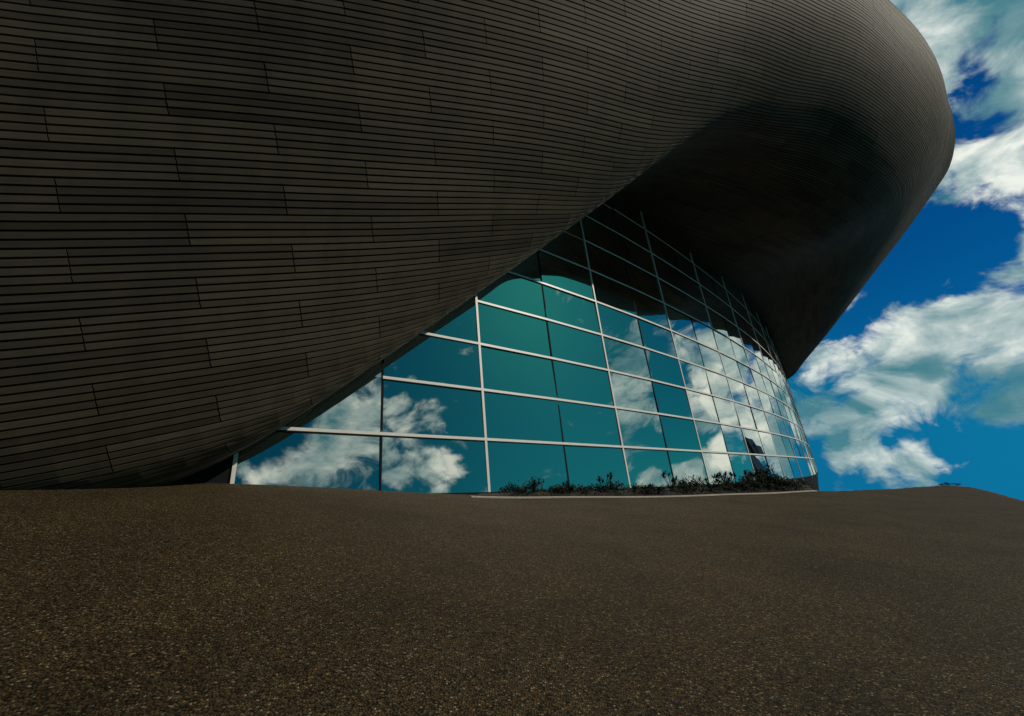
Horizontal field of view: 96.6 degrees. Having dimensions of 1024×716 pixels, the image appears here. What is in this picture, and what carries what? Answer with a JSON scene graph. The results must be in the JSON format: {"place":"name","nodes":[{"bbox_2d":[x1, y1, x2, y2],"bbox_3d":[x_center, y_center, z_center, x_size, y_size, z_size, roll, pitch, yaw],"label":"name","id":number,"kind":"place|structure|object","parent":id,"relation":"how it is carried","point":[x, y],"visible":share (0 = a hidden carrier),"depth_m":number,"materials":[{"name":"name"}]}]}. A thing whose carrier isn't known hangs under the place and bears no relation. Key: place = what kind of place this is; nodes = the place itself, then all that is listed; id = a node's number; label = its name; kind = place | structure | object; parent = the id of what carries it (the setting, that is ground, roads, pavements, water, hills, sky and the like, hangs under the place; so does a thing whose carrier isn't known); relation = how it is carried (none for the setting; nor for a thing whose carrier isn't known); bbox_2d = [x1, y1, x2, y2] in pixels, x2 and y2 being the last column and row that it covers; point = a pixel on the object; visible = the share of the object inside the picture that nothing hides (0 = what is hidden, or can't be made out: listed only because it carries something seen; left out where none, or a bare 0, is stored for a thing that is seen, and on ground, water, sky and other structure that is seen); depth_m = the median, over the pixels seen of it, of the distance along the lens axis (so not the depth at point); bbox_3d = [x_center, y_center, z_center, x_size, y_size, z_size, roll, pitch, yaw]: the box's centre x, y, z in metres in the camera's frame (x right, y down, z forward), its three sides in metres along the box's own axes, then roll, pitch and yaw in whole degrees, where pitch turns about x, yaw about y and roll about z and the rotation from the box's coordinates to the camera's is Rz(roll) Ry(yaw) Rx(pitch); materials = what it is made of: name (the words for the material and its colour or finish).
{"place":"outdoors","nodes":[
{"label":"outdoors","id":0,"kind":"place"},
{"bbox_2d":[0,482,1023,715],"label":"plaza ground","id":1,"kind":"structure","parent":0,"point":[196,599],"depth_m":3.92,"materials":[{"name":"brown asphalt"}]},
{"bbox_2d":[0,0,954,494],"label":"sports hall","id":2,"kind":"structure","parent":1,"relation":"on","point":[458,246],"depth_m":11.15,"materials":[{"name":"black"}]},
{"bbox_2d":[472,479,812,496],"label":"planting soil","id":3,"kind":"structure","parent":1,"relation":"on","point":[611,493],"depth_m":15.69,"materials":[{"name":"brown soil"}]},
{"bbox_2d":[515,486,527,493],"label":"leafy shrub","id":4,"kind":"object","parent":3,"relation":"on","point":[519,490],"visible":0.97,"depth_m":13.50,"materials":[{"name":"green plant"}]},
{"bbox_2d":[518,476,544,491],"bbox_3d":[0.608,3.863,13.834,0.793,0.549,0.865,1,-11,9],"label":"leafy shrub","id":5,"kind":"object","parent":3,"relation":"on","point":[532,486],"visible":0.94,"depth_m":13.82,"materials":[{"name":"green plant"}]},
{"bbox_2d":[549,484,564,492],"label":"leafy shrub","id":6,"kind":"object","parent":3,"relation":"on","point":[559,487],"visible":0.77,"depth_m":14.31,"materials":[{"name":"green plant"}]},
{"bbox_2d":[547,485,570,492],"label":"leafy shrub","id":7,"kind":"object","parent":3,"relation":"on","point":[550,490],"visible":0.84,"depth_m":14.23,"materials":[{"name":"green plant"}]},
{"bbox_2d":[562,482,575,492],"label":"spiky plant","id":8,"kind":"object","parent":3,"relation":"on","point":[571,486],"visible":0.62,"depth_m":14.50,"materials":[{"name":"green plant"}]},
{"bbox_2d":[573,484,595,492],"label":"leafy shrub","id":9,"kind":"object","parent":3,"relation":"on","point":[584,489],"visible":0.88,"depth_m":14.67,"materials":[{"name":"green plant"}]},
{"bbox_2d":[588,483,614,491],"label":"leafy shrub","id":10,"kind":"object","parent":3,"relation":"on","point":[600,487],"visible":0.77,"depth_m":15.29,"materials":[{"name":"green plant"}]},
{"bbox_2d":[596,472,613,491],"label":"branching plant","id":11,"kind":"object","parent":3,"relation":"on","point":[603,481],"visible":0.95,"depth_m":15.32,"materials":[{"name":"green plant"}]},
{"bbox_2d":[608,480,627,491],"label":"leafy shrub","id":12,"kind":"object","parent":3,"relation":"on","point":[618,485],"visible":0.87,"depth_m":15.40,"materials":[{"name":"green plant"}]},
{"bbox_2d":[630,483,659,492],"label":"leafy shrub","id":13,"kind":"object","parent":3,"relation":"on","point":[645,488],"visible":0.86,"depth_m":16.07,"materials":[{"name":"green plant"}]},
{"bbox_2d":[500,484,813,496],"bbox_3d":[6.840,5.094,17.827,17.353,0.351,2.061,9,-13,-31],"label":"ground cover","id":14,"kind":"object","parent":3,"relation":"on","point":[720,490],"visible":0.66,"depth_m":16.62,"materials":[{"name":"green plant"}]},
{"bbox_2d":[645,484,668,492],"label":"leafy shrub","id":15,"kind":"object","parent":3,"relation":"on","point":[660,490],"visible":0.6,"depth_m":16.14,"materials":[{"name":"green plant"}]},
{"bbox_2d":[657,470,677,491],"bbox_3d":[5.849,4.538,16.759,0.558,0.862,0.857,9,-13,-30],"label":"branching plant","id":16,"kind":"object","parent":3,"relation":"on","point":[673,480],"visible":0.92,"depth_m":16.82,"materials":[{"name":"green plant"}]},
{"bbox_2d":[668,483,698,492],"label":"leafy shrub","id":17,"kind":"object","parent":3,"relation":"on","point":[688,487],"visible":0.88,"depth_m":16.86,"materials":[{"name":"green plant"}]},
{"bbox_2d":[675,478,692,487],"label":"leafy shrub","id":18,"kind":"object","parent":3,"relation":"on","point":[680,482],"visible":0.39,"depth_m":17.43,"materials":[{"name":"green plant"}]},
{"bbox_2d":[697,473,721,484],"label":"branching plant","id":19,"kind":"object","parent":3,"relation":"on","point":[717,476],"visible":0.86,"depth_m":18.30,"materials":[{"name":"green plant"}]},
{"bbox_2d":[698,481,727,490],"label":"leafy shrub","id":20,"kind":"object","parent":3,"relation":"on","point":[718,486],"visible":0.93,"depth_m":17.81,"materials":[{"name":"green plant"}]},
{"bbox_2d":[710,477,732,490],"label":"leafy shrub","id":21,"kind":"object","parent":3,"relation":"on","point":[725,481],"visible":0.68,"depth_m":18.45,"materials":[{"name":"green plant"}]},
{"bbox_2d":[718,471,739,481],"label":"branching plant","id":22,"kind":"object","parent":3,"relation":"on","point":[730,474],"visible":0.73,"depth_m":19.10,"materials":[{"name":"green plant"}]},
{"bbox_2d":[725,480,754,490],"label":"leafy shrub","id":23,"kind":"object","parent":3,"relation":"on","point":[735,484],"visible":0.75,"depth_m":18.82,"materials":[{"name":"green plant"}]},
{"bbox_2d":[739,474,760,489],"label":"leafy shrub","id":24,"kind":"object","parent":3,"relation":"on","point":[746,479],"visible":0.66,"depth_m":19.58,"materials":[{"name":"green plant"}]},
{"bbox_2d":[736,478,768,489],"bbox_3d":[10.381,5.539,19.962,0.886,0.517,1.467,13,-15,-42],"label":"leafy shrub","id":25,"kind":"object","parent":3,"relation":"on","point":[758,484],"visible":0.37,"depth_m":19.71,"materials":[{"name":"green plant"}]},
{"bbox_2d":[743,469,768,478],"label":"leafy shrub","id":26,"kind":"object","parent":3,"relation":"on","point":[759,473],"visible":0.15,"depth_m":21.52,"materials":[{"name":"green plant"}]},
{"bbox_2d":[741,470,771,482],"bbox_3d":[10.996,5.515,20.708,1.447,0.900,0.919,-7,-15,40],"label":"branching plant","id":27,"kind":"object","parent":3,"relation":"on","point":[749,473],"visible":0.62,"depth_m":20.71,"materials":[{"name":"green plant"}]},
{"bbox_2d":[743,474,774,487],"bbox_3d":[11.158,5.589,20.595,1.040,0.721,1.136,7,-12,-22],"label":"leafy shrub","id":28,"kind":"object","parent":3,"relation":"on","point":[762,480],"visible":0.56,"depth_m":20.42,"materials":[{"name":"green plant"}]},
{"bbox_2d":[747,470,771,483],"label":"leafy shrub","id":29,"kind":"object","parent":3,"relation":"on","point":[756,473],"visible":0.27,"depth_m":21.24,"materials":[{"name":"green plant"}]},
{"bbox_2d":[760,459,774,483],"bbox_3d":[12.288,5.531,22.201,1.078,1.574,1.323,-8,-16,44],"label":"tall shrub","id":30,"kind":"object","parent":3,"relation":"on","point":[765,465],"visible":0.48,"depth_m":22.00,"materials":[{"name":"green plant"}]},
{"bbox_2d":[756,471,790,488],"bbox_3d":[12.016,5.639,20.981,1.189,0.824,1.298,9,-13,-30],"label":"leafy shrub","id":31,"kind":"object","parent":3,"relation":"on","point":[777,481],"visible":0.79,"depth_m":20.75,"materials":[{"name":"green plant"}]},
{"bbox_2d":[771,478,801,487],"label":"leafy shrub","id":32,"kind":"object","parent":3,"relation":"on","point":[791,484],"visible":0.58,"depth_m":20.66,"materials":[{"name":"green plant"}]},
{"bbox_2d":[787,478,810,488],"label":"leafy shrub","id":33,"kind":"object","parent":3,"relation":"on","point":[802,483],"visible":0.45,"depth_m":21.35,"materials":[{"name":"green plant"}]},
{"bbox_2d":[470,490,816,497],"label":"kerb","id":34,"kind":"structure","parent":1,"relation":"on","point":[635,496],"depth_m":14.84,"materials":[{"name":"concrete"}]},
{"bbox_2d":[787,0,1023,500],"label":"sky","id":35,"kind":"structure","parent":0,"point":[919,382],"materials":[{"name":"blue"}]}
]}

